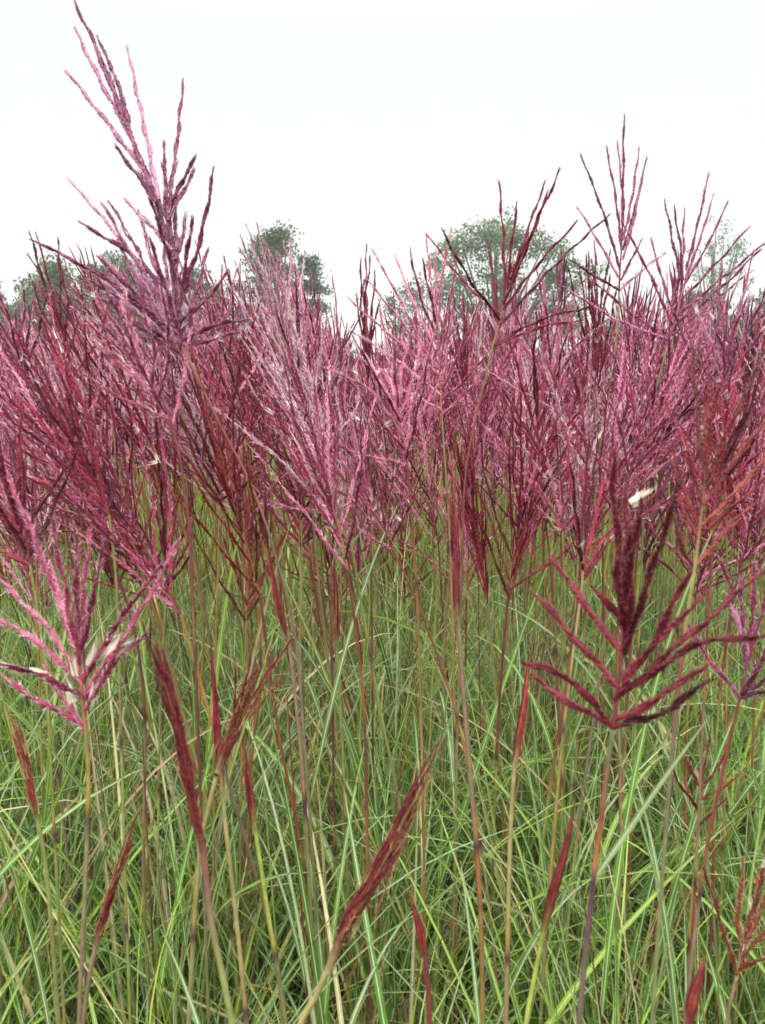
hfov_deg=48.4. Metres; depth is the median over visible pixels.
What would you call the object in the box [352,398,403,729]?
silver grass stalk
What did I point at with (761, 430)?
silver grass stalk
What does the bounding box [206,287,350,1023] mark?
silver grass stalk
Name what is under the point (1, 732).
silver grass stalk
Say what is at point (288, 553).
silver grass stalk
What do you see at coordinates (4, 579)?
silver grass stalk
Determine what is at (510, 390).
silver grass stalk
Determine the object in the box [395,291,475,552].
silver grass stalk
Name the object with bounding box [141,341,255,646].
silver grass stalk
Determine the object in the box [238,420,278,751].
silver grass stalk
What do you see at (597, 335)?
silver grass stalk
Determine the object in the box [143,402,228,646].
silver grass stalk
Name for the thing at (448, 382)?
silver grass stalk
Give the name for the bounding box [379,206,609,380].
tree
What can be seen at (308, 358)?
silver grass stalk
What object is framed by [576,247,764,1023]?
silver grass stalk
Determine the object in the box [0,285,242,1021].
silver grass stalk
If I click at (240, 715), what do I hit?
silver grass stalk
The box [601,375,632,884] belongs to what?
silver grass stalk
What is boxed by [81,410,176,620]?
silver grass stalk
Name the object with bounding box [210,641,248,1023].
silver grass stalk
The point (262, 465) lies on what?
silver grass stalk
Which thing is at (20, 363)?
silver grass stalk
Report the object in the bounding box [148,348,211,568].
silver grass stalk
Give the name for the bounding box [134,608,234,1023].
silver grass stalk
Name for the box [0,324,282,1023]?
silver grass stalk
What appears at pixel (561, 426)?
silver grass stalk
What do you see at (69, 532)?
silver grass stalk
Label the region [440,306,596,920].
silver grass stalk
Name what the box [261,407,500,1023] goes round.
silver grass stalk
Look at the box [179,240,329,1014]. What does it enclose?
silver grass stalk
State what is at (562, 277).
distant silver grass
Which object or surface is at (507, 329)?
silver grass stalk
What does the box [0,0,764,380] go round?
sky
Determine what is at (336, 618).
silver grass stalk
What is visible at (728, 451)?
silver grass stalk
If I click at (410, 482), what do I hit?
silver grass stalk
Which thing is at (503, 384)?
silver grass stalk
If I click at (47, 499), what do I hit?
silver grass stalk
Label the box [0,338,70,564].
silver grass stalk
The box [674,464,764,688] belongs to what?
silver grass stalk
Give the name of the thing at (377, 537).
silver grass stalk
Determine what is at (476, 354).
silver grass stalk
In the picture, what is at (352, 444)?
silver grass stalk
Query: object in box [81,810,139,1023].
silver grass stalk
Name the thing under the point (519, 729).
silver grass stalk
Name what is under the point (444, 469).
silver grass stalk
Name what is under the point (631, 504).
silver grass stalk
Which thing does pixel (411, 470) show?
silver grass stalk
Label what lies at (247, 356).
silver grass stalk
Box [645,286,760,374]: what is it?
tree
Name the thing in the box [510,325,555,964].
silver grass stalk
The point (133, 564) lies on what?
silver grass stalk
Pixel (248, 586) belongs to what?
silver grass stalk
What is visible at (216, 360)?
silver grass stalk
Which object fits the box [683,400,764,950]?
silver grass stalk
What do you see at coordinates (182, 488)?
silver grass stalk
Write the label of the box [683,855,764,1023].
silver grass stalk
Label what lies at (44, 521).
silver grass stalk
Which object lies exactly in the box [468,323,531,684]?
silver grass stalk
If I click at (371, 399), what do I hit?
silver grass stalk
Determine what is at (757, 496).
silver grass stalk
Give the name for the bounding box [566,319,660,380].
tree
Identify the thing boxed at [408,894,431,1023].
silver grass stalk
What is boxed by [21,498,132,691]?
silver grass stalk
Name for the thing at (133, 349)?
silver grass stalk
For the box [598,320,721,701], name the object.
silver grass stalk
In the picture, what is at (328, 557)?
silver grass stalk
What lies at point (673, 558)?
silver grass stalk
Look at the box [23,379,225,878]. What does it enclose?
silver grass stalk
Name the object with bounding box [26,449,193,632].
silver grass stalk
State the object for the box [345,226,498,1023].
silver grass stalk
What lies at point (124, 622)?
silver grass stalk
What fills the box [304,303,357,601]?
silver grass stalk
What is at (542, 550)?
silver grass stalk
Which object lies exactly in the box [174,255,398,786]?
silver grass stalk
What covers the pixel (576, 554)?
silver grass stalk
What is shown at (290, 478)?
silver grass stalk
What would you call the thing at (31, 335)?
silver grass stalk
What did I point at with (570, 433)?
silver grass stalk
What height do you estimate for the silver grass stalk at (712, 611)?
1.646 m
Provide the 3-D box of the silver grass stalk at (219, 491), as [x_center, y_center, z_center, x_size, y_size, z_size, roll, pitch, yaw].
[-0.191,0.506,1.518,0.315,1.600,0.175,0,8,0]
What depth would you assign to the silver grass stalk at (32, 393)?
2.77 m
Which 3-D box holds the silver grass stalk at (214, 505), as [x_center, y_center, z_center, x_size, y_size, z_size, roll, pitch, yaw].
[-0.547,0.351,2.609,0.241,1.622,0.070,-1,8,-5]
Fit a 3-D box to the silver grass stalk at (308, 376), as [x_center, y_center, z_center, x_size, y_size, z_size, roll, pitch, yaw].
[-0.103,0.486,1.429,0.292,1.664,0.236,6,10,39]
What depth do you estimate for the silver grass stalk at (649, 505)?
2.20 m
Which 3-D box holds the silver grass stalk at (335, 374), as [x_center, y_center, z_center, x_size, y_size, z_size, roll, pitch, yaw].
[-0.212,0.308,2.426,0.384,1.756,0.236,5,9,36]
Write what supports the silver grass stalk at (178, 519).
on the ground at (460, 1004)
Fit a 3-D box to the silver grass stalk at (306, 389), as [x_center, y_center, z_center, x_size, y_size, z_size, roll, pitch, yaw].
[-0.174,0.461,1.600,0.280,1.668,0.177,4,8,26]
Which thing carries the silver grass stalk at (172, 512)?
on the ground at (460, 1004)
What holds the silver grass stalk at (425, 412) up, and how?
on the ground at (460, 1004)
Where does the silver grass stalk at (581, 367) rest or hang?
on the ground at (460, 1004)
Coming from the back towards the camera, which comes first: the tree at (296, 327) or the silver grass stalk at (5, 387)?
the tree at (296, 327)
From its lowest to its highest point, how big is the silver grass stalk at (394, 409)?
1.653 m
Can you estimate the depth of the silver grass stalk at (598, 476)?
2.73 m
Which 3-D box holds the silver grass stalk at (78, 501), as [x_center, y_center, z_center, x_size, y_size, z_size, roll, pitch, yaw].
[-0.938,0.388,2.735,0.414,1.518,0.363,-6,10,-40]
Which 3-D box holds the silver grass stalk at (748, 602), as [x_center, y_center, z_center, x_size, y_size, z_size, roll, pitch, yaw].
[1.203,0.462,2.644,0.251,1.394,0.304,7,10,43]
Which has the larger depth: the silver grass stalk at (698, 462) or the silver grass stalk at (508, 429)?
the silver grass stalk at (508, 429)
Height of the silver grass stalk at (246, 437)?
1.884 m
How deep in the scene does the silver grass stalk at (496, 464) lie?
2.76 m
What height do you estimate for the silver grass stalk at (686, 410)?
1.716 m
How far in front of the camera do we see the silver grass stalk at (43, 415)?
2.98 m
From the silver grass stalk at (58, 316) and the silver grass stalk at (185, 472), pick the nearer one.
the silver grass stalk at (58, 316)
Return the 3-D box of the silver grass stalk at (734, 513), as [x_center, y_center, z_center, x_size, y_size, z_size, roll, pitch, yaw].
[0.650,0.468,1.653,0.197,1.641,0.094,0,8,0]
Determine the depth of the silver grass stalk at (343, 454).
2.86 m
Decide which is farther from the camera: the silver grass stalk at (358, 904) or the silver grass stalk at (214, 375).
the silver grass stalk at (214, 375)
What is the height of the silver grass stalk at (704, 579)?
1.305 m
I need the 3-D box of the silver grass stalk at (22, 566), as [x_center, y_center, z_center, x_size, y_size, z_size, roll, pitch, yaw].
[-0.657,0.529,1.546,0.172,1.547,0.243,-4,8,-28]
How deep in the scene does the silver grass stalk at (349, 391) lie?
3.35 m
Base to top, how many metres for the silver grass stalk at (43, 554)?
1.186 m
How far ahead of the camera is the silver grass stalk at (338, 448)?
1.88 m
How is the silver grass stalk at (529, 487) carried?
on the ground at (460, 1004)
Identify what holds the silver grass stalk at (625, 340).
on the ground at (460, 1004)
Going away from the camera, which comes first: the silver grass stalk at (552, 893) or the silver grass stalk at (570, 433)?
the silver grass stalk at (552, 893)
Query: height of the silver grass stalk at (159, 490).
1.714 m
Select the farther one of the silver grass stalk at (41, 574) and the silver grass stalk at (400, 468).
the silver grass stalk at (400, 468)
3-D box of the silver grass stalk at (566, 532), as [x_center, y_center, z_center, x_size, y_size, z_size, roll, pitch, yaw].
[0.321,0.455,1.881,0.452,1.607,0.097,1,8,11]
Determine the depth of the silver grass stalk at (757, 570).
2.90 m
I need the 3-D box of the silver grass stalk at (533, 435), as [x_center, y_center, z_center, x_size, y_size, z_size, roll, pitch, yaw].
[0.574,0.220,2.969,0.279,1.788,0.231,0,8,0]
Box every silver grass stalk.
[0,283,53,1021]
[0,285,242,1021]
[0,287,152,1023]
[0,292,51,645]
[0,317,31,981]
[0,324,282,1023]
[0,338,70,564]
[0,374,185,995]
[0,387,119,751]
[0,389,78,982]
[0,395,128,1021]
[0,399,81,1023]
[0,425,87,603]
[0,454,121,815]
[0,474,87,840]
[0,474,182,1023]
[0,507,117,672]
[0,526,22,623]
[1,311,80,609]
[1,320,212,1007]
[1,379,36,657]
[3,295,64,562]
[3,333,100,586]
[3,349,185,1020]
[3,360,100,640]
[5,303,189,682]
[5,703,60,1023]
[6,296,205,842]
[11,418,165,710]
[11,443,117,686]
[14,346,274,1023]
[19,304,168,990]
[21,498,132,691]
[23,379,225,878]
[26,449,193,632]
[27,230,239,1022]
[28,317,217,788]
[29,0,404,976]
[31,297,162,849]
[33,425,232,866]
[34,430,204,1015]
[42,490,166,878]
[44,488,204,637]
[47,256,204,1013]
[48,504,86,563]
[52,471,347,1006]
[53,379,188,717]
[59,454,263,1022]
[61,294,213,683]
[66,277,209,1023]
[69,326,230,797]
[78,274,162,930]
[78,349,154,633]
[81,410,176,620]
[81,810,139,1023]
[83,266,280,971]
[83,410,145,547]
[85,450,119,659]
[90,379,232,634]
[113,502,161,605]
[116,301,230,625]
[120,261,251,707]
[125,351,237,829]
[128,454,192,1023]
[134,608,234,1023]
[135,431,253,622]
[136,402,249,650]
[140,340,308,775]
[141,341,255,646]
[142,278,234,673]
[142,413,234,816]
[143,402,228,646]
[145,270,315,792]
[146,380,174,636]
[147,352,310,850]
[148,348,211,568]
[148,477,214,660]
[158,335,314,943]
[159,289,286,603]
[161,353,288,639]
[161,359,236,657]
[162,287,269,690]
[164,305,320,859]
[167,361,331,1022]
[171,343,360,1023]
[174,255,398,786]
[177,291,285,950]
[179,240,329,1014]
[179,265,391,858]
[182,289,226,618]
[185,296,395,715]
[186,625,482,1023]
[189,297,309,795]
[192,493,295,984]
[193,322,293,710]
[197,436,282,679]
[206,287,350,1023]
[207,297,422,1023]
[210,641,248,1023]
[216,300,250,621]
[217,323,370,777]
[219,287,271,605]
[224,250,363,1023]
[224,275,315,607]
[227,220,306,1023]
[236,379,357,748]
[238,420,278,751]
[241,270,345,691]
[243,736,420,1023]
[244,394,343,1011]
[246,304,351,728]
[246,310,327,632]
[247,328,377,1023]
[248,292,330,586]
[248,541,317,1023]
[250,335,384,670]
[251,433,389,1022]
[252,306,360,1019]
[253,474,323,786]
[257,269,354,702]
[257,386,333,795]
[259,238,425,1004]
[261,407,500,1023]
[261,560,352,1017]
[263,317,359,569]
[263,497,397,782]
[276,340,338,673]
[284,308,312,598]
[292,362,373,641]
[297,733,443,1023]
[301,387,362,623]
[303,298,454,1023]
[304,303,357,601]
[307,454,351,668]
[311,326,372,807]
[311,484,393,573]
[321,304,366,718]
[323,454,395,638]
[325,316,392,604]
[325,319,389,629]
[333,333,362,549]
[335,382,522,665]
[335,407,378,543]
[337,395,384,744]
[340,373,410,624]
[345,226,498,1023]
[345,324,444,680]
[346,416,489,745]
[352,340,507,860]
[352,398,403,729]
[352,415,443,685]
[355,243,467,916]
[356,326,445,707]
[361,487,416,586]
[363,367,506,762]
[365,363,436,638]
[373,450,521,1023]
[373,491,444,754]
[374,384,486,713]
[375,289,432,621]
[378,325,491,779]
[380,290,479,835]
[382,273,486,690]
[383,451,424,594]
[383,459,428,628]
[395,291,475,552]
[403,277,553,644]
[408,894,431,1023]
[421,349,474,625]
[423,310,507,566]
[424,167,610,1023]
[425,388,465,644]
[434,348,645,896]
[434,393,505,955]
[435,329,492,613]
[437,314,523,1005]
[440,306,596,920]
[446,379,607,1013]
[446,460,614,1023]
[448,346,517,643]
[457,333,513,742]
[458,352,686,859]
[458,803,574,1023]
[459,656,528,1023]
[463,282,572,653]
[463,294,487,601]
[464,387,533,638]
[464,422,620,1023]
[467,313,565,592]
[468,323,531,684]
[473,380,511,593]
[476,171,764,1023]
[476,375,578,931]
[477,327,545,609]
[478,265,614,986]
[479,306,662,808]
[479,421,580,1005]
[486,402,738,1016]
[487,436,536,916]
[488,114,666,974]
[491,317,552,690]
[493,290,541,620]
[498,415,598,977]
[501,240,621,1018]
[504,322,660,1000]
[509,345,633,774]
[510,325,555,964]
[511,377,579,768]
[513,314,554,630]
[516,394,589,644]
[517,289,561,612]
[518,445,764,1023]
[528,305,691,1023]
[533,395,610,597]
[534,560,764,1023]
[537,286,645,721]
[538,345,602,603]
[539,441,661,873]
[541,428,610,721]
[543,288,756,1023]
[545,384,582,644]
[547,347,607,707]
[549,295,690,932]
[549,307,722,667]
[549,492,572,652]
[551,284,656,734]
[557,439,598,647]
[559,283,616,836]
[560,727,742,1023]
[563,501,603,679]
[564,471,621,760]
[566,305,614,633]
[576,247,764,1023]
[576,276,736,1014]
[578,421,640,667]
[595,355,696,691]
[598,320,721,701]
[599,321,718,999]
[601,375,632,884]
[602,271,746,1017]
[602,283,744,1021]
[607,474,676,635]
[609,280,711,650]
[620,349,716,901]
[622,341,764,1023]
[623,390,764,1000]
[623,465,649,533]
[627,441,719,771]
[629,294,699,671]
[642,290,737,648]
[642,309,763,926]
[648,324,764,766]
[649,465,674,601]
[650,341,764,1023]
[653,389,752,787]
[654,289,721,656]
[666,450,744,597]
[666,480,685,593]
[671,317,722,567]
[671,413,764,665]
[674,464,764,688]
[675,466,738,560]
[675,483,715,609]
[677,485,760,684]
[678,387,764,1022]
[683,331,755,1015]
[683,368,764,713]
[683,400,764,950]
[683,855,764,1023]
[685,957,705,1023]
[690,353,763,699]
[691,393,703,621]
[695,376,764,699]
[704,328,764,660]
[713,417,764,981]
[721,330,764,397]
[723,503,764,621]
[730,454,761,687]
[733,479,764,685]
[736,383,763,569]
[745,294,764,340]
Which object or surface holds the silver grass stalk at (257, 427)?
on the ground at (460, 1004)
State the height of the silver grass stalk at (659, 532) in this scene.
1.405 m
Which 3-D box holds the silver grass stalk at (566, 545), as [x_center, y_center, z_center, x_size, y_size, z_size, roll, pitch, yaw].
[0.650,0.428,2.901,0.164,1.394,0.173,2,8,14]
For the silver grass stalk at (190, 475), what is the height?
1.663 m
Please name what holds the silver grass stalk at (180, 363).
on the ground at (460, 1004)
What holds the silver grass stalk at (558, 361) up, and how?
on the ground at (460, 1004)
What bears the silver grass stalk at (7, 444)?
on the ground at (460, 1004)
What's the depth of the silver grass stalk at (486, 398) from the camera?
1.56 m
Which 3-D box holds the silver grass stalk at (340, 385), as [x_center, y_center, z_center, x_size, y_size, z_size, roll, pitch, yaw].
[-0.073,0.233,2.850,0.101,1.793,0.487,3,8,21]
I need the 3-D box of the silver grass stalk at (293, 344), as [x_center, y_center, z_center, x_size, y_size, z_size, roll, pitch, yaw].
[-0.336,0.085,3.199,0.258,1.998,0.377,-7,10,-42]
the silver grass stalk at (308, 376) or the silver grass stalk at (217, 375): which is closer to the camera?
the silver grass stalk at (308, 376)
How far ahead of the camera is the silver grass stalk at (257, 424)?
3.05 m
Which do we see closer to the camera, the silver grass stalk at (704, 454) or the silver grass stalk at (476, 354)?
the silver grass stalk at (704, 454)
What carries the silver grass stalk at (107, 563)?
on the ground at (460, 1004)
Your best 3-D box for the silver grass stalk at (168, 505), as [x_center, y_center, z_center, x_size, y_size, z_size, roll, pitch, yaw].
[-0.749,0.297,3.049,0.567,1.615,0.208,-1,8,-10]
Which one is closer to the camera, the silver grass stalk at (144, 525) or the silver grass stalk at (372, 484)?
the silver grass stalk at (372, 484)
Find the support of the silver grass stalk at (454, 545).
on the ground at (460, 1004)
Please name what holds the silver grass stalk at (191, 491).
on the ground at (460, 1004)
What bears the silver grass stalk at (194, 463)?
on the ground at (460, 1004)
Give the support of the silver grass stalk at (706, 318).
on the ground at (460, 1004)
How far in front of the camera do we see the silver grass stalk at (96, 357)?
2.08 m
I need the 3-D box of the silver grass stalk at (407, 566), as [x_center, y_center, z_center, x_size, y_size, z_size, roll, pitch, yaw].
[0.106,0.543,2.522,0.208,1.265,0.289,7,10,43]
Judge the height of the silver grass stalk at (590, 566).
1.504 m
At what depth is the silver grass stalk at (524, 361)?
2.91 m
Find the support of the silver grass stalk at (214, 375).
on the ground at (460, 1004)
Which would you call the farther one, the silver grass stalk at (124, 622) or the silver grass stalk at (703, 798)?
the silver grass stalk at (124, 622)
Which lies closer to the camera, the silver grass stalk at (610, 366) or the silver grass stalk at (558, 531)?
the silver grass stalk at (610, 366)
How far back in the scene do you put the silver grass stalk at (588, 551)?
2.59 m
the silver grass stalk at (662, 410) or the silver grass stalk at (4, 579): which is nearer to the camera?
the silver grass stalk at (662, 410)
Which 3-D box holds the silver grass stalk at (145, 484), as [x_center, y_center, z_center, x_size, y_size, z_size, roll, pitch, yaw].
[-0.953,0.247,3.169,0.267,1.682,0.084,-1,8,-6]
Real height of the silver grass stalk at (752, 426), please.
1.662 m
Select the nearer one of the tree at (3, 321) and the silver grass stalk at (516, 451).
the silver grass stalk at (516, 451)
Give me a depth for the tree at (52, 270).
31.72 m
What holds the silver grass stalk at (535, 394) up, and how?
on the ground at (460, 1004)
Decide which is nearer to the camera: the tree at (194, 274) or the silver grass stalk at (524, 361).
the silver grass stalk at (524, 361)
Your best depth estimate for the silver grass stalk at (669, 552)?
3.12 m
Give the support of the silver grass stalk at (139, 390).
on the ground at (460, 1004)
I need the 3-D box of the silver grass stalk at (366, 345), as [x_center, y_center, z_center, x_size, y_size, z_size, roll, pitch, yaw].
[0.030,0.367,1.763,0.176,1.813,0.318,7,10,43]
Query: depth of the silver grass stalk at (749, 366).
2.55 m
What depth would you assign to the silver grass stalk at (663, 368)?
2.36 m
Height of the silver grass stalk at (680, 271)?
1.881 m
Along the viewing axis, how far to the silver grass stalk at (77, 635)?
0.85 m
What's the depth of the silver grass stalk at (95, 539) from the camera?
1.65 m
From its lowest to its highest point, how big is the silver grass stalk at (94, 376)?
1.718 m
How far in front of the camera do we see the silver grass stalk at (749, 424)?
2.22 m
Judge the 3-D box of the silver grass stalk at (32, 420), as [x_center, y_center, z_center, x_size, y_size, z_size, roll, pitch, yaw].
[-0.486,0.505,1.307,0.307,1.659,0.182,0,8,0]
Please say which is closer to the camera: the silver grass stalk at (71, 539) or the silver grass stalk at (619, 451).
the silver grass stalk at (619, 451)
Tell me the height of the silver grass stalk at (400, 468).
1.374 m
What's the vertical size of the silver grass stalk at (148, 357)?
1.772 m
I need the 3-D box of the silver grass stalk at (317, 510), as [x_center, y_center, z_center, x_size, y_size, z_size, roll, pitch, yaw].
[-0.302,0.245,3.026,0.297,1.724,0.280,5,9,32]
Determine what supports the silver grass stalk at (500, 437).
on the ground at (460, 1004)
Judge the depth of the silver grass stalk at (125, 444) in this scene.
2.34 m
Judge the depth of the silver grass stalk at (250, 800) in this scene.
1.10 m
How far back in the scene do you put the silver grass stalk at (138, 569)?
1.68 m
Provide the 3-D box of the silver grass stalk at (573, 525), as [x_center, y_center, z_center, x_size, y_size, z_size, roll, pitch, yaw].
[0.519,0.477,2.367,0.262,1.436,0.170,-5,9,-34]
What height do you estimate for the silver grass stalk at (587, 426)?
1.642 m
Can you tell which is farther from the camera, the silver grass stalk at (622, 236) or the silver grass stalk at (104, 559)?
the silver grass stalk at (104, 559)
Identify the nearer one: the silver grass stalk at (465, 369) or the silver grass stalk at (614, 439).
the silver grass stalk at (614, 439)
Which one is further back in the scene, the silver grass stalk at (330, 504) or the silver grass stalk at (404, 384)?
the silver grass stalk at (404, 384)
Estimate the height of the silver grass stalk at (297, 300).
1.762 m
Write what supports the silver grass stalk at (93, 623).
on the ground at (460, 1004)
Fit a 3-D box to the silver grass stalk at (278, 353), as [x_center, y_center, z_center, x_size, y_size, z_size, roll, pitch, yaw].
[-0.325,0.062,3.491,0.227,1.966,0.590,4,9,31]
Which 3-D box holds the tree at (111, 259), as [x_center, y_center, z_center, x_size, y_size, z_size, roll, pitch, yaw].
[-10.982,-6.972,35.389,4.913,7.637,4.355,0,8,0]
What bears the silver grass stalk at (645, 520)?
on the ground at (460, 1004)
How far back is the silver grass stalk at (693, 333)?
2.68 m
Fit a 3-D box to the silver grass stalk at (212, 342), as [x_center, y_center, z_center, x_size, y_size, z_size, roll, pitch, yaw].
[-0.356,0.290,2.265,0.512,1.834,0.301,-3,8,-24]
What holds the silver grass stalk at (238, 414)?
on the ground at (460, 1004)
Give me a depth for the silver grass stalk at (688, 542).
3.23 m
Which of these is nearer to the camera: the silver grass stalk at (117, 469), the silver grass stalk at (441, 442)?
the silver grass stalk at (117, 469)
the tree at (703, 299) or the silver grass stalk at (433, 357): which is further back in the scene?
the tree at (703, 299)
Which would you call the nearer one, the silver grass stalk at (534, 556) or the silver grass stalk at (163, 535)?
the silver grass stalk at (163, 535)
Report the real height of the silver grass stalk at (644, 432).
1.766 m
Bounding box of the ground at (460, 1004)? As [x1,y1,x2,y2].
[6,426,759,1023]
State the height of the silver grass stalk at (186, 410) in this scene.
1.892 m
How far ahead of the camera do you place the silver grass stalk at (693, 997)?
0.70 m
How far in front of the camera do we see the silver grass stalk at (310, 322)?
1.90 m
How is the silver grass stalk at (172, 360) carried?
on the ground at (460, 1004)
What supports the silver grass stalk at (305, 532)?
on the ground at (460, 1004)
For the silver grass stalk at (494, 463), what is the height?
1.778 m
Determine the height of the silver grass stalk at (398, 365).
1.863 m
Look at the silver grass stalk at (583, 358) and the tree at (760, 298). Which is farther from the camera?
the tree at (760, 298)
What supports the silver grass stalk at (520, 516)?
on the ground at (460, 1004)
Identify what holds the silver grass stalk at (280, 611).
on the ground at (460, 1004)
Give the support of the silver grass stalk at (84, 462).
on the ground at (460, 1004)
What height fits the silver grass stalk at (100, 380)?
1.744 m
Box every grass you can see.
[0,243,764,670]
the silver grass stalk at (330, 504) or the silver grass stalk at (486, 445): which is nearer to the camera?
the silver grass stalk at (330, 504)
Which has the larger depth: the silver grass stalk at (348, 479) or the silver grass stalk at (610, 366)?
the silver grass stalk at (348, 479)
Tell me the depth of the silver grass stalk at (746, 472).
1.97 m
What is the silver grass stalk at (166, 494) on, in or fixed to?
on the ground at (460, 1004)
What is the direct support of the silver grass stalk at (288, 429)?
on the ground at (460, 1004)
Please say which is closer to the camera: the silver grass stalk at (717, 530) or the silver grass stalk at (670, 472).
the silver grass stalk at (670, 472)
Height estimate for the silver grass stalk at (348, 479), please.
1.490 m
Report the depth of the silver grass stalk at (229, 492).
1.31 m
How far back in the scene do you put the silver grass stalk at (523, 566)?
3.07 m
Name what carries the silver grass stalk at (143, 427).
on the ground at (460, 1004)
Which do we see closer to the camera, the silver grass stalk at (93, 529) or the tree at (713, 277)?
the silver grass stalk at (93, 529)
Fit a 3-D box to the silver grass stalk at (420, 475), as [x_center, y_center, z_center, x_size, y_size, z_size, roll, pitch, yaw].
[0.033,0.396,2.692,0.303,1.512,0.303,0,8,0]
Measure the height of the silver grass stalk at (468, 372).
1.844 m
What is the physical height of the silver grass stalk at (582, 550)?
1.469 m
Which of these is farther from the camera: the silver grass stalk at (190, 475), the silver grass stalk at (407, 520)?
the silver grass stalk at (407, 520)
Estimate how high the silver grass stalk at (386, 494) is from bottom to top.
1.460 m
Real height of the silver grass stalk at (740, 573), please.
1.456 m
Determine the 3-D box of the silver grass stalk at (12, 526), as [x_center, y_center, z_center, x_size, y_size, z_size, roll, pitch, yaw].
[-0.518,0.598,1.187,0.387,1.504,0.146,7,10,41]
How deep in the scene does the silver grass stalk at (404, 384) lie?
2.36 m
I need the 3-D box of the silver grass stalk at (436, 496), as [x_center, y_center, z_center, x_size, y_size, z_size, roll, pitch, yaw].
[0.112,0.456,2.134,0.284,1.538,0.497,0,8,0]
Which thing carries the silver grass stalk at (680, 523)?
on the ground at (460, 1004)
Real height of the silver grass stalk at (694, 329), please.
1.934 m
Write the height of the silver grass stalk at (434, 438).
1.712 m
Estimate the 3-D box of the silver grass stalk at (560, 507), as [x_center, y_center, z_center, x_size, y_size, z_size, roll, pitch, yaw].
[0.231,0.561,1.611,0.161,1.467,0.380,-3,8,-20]
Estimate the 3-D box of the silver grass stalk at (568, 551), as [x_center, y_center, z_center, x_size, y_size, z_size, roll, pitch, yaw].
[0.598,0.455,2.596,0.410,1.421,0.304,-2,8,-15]
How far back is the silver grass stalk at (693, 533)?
3.02 m
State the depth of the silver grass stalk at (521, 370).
2.55 m
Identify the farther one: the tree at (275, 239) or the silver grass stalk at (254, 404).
the tree at (275, 239)
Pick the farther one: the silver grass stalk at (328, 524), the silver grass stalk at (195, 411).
the silver grass stalk at (328, 524)
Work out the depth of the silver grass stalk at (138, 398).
2.05 m
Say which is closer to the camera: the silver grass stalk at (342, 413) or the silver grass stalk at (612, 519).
the silver grass stalk at (612, 519)
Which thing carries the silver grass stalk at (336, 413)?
on the ground at (460, 1004)
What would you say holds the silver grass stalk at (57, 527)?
on the ground at (460, 1004)
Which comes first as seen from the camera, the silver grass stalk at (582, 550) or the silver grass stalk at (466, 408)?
the silver grass stalk at (582, 550)
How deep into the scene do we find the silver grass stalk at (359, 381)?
3.22 m
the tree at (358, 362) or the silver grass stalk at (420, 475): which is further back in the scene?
the tree at (358, 362)
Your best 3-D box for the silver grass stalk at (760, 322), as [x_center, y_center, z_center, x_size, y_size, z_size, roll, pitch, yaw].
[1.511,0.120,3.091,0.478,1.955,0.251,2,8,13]
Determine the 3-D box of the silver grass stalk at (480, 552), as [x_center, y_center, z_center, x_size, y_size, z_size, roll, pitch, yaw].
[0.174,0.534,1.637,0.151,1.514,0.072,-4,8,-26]
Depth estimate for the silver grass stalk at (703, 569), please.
1.51 m
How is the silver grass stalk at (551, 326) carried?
on the ground at (460, 1004)
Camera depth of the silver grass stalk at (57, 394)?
3.36 m
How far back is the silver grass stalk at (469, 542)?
1.91 m
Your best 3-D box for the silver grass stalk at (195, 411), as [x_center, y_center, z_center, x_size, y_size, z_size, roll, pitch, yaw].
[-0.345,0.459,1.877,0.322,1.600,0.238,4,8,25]
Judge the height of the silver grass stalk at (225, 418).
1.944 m
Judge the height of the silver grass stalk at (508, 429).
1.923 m
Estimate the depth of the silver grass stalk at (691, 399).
2.81 m
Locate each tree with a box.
[0,251,97,365]
[0,281,37,330]
[73,250,160,386]
[130,264,250,365]
[223,219,333,356]
[230,295,359,384]
[347,349,398,380]
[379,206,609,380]
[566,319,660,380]
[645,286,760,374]
[671,215,758,315]
[732,287,764,375]
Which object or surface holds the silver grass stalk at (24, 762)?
on the ground at (460, 1004)
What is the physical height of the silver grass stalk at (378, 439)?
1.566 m
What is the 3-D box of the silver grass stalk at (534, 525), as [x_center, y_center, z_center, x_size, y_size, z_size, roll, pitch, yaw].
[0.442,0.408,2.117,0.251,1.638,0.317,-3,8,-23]
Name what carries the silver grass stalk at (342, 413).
on the ground at (460, 1004)
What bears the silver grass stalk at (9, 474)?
on the ground at (460, 1004)
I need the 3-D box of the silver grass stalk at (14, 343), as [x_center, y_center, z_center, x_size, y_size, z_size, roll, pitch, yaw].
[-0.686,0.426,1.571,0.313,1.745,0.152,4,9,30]
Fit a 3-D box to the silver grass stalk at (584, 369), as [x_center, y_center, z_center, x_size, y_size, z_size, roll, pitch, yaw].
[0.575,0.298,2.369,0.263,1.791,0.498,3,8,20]
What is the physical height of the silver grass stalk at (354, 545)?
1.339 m
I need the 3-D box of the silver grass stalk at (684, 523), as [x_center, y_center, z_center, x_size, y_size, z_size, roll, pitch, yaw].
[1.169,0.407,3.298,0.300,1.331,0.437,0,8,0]
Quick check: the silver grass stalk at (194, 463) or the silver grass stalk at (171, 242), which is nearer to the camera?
the silver grass stalk at (171, 242)
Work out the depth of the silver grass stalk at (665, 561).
1.75 m
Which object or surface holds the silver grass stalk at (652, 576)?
on the ground at (460, 1004)
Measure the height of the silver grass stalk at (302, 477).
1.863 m
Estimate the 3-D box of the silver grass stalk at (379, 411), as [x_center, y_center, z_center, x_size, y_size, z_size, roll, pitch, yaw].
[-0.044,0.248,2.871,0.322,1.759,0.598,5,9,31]
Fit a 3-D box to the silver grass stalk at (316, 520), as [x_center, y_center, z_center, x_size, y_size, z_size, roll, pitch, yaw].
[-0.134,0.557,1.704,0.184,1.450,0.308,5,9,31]
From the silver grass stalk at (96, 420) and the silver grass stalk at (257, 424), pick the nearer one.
the silver grass stalk at (96, 420)

